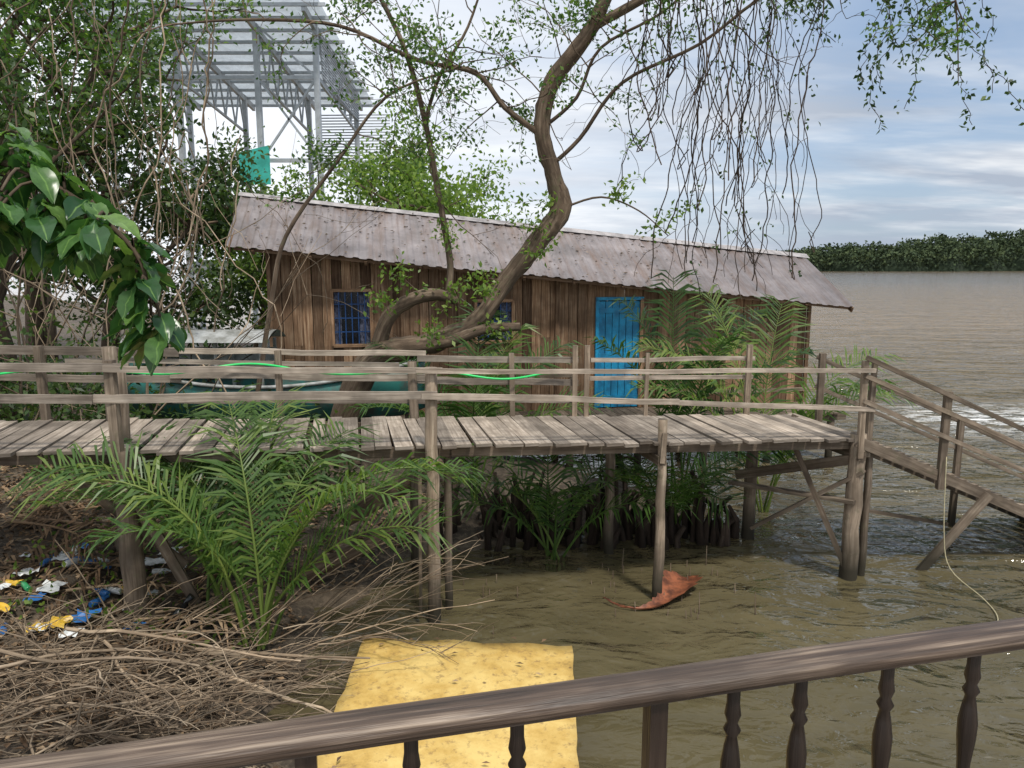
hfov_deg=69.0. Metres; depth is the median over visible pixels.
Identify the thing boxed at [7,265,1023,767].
river water
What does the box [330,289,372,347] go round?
window
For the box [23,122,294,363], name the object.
mangrove tree
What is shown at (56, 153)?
mangrove tree
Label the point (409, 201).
broadleaf tree
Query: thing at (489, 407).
nipa palm
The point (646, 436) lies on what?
wooden walkway
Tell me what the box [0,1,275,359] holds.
mangrove tree
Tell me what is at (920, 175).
sky
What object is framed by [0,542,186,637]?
scattered litter
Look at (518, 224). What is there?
ridge cap
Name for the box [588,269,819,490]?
nipa palm
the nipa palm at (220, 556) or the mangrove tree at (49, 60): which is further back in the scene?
the mangrove tree at (49, 60)
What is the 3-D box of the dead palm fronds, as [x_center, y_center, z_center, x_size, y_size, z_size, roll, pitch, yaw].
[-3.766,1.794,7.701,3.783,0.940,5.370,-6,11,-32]
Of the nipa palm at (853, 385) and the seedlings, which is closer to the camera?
the seedlings
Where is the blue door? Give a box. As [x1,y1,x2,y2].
[594,297,643,408]
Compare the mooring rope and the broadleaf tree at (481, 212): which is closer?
the mooring rope
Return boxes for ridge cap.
[238,192,808,257]
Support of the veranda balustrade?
on the veranda floor
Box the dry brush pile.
[0,492,508,767]
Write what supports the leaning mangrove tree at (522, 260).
on the muddy ground
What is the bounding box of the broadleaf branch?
[0,122,187,375]
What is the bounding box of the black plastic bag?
[164,593,198,635]
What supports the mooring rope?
attached to the wooden walkway
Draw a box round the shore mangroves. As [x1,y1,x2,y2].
[194,228,1023,272]
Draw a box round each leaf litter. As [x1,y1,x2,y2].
[0,458,426,767]
[245,199,732,283]
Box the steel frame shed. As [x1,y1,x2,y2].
[58,0,389,346]
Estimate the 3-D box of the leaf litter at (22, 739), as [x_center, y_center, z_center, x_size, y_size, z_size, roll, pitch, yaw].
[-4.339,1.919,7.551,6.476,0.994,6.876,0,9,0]
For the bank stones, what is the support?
on the muddy ground
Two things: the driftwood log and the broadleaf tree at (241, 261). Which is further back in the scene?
the broadleaf tree at (241, 261)
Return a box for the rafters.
[228,230,853,311]
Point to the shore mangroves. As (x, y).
(973, 253)
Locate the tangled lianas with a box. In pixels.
[0,0,423,420]
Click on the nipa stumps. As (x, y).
(694, 527)
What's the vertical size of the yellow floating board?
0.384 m
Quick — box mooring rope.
[943,457,998,620]
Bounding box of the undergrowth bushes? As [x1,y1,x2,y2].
[0,269,377,544]
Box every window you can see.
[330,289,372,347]
[474,299,514,343]
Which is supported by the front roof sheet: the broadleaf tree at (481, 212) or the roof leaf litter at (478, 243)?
the roof leaf litter at (478, 243)
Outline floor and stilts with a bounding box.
[307,366,845,468]
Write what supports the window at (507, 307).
attached to the plank walls
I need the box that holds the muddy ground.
[0,294,706,767]
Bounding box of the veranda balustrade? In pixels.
[0,617,1023,767]
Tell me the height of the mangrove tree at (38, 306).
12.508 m
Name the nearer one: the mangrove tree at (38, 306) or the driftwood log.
the driftwood log
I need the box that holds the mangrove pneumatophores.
[383,545,755,634]
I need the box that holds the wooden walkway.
[0,344,1023,624]
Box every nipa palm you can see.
[0,382,488,650]
[12,407,366,625]
[341,298,610,504]
[439,413,674,559]
[563,450,796,528]
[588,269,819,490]
[621,281,917,511]
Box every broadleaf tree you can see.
[173,168,291,346]
[218,81,463,341]
[265,133,505,361]
[385,144,546,223]
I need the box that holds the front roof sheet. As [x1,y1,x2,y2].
[227,196,852,306]
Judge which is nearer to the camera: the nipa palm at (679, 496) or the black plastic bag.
the black plastic bag
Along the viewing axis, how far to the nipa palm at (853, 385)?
10.99 m
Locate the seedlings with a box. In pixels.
[0,518,298,662]
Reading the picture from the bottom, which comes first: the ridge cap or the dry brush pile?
the dry brush pile
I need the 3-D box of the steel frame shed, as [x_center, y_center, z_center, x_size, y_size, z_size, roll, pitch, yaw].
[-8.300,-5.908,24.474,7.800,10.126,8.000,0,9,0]
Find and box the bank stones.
[0,541,327,688]
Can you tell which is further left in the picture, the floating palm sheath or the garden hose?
the garden hose
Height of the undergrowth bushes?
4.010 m
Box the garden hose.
[0,363,542,379]
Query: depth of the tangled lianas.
10.46 m
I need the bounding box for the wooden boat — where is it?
[102,329,424,463]
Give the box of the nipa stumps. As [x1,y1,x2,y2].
[439,463,739,551]
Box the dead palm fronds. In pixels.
[0,473,307,740]
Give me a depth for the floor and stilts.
13.61 m
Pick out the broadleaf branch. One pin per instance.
(68, 221)
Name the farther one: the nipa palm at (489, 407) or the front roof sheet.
the front roof sheet
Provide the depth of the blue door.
13.93 m
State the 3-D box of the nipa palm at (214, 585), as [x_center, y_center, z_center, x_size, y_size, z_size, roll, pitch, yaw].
[-3.049,1.269,7.260,3.021,1.904,1.861,-5,10,-28]
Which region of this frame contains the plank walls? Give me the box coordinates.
[265,249,811,415]
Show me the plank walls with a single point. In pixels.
(553, 310)
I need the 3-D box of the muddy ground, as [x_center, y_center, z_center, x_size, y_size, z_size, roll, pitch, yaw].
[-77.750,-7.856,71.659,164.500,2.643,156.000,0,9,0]
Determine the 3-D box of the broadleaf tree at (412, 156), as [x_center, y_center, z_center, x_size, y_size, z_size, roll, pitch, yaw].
[-4.547,-3.932,20.826,6.637,8.186,5.924,0,9,0]
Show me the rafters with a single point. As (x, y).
(523, 277)
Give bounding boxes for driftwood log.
[298,458,443,582]
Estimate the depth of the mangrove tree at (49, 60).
14.21 m
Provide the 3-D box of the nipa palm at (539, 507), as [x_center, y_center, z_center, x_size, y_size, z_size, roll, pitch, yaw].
[0.462,1.333,8.988,2.982,1.744,2.217,0,9,0]
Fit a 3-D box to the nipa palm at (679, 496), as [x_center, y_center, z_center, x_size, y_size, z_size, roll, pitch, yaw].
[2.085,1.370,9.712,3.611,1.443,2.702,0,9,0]
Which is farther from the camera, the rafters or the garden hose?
the rafters
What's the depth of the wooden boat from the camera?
11.66 m
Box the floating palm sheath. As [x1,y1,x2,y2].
[603,570,701,609]
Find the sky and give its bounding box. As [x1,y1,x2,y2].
[0,0,1023,264]
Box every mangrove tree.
[0,0,209,418]
[0,0,247,373]
[0,0,293,357]
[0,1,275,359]
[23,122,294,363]
[84,0,1023,465]
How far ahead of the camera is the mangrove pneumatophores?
8.21 m
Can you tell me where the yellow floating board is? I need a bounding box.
[317,637,578,767]

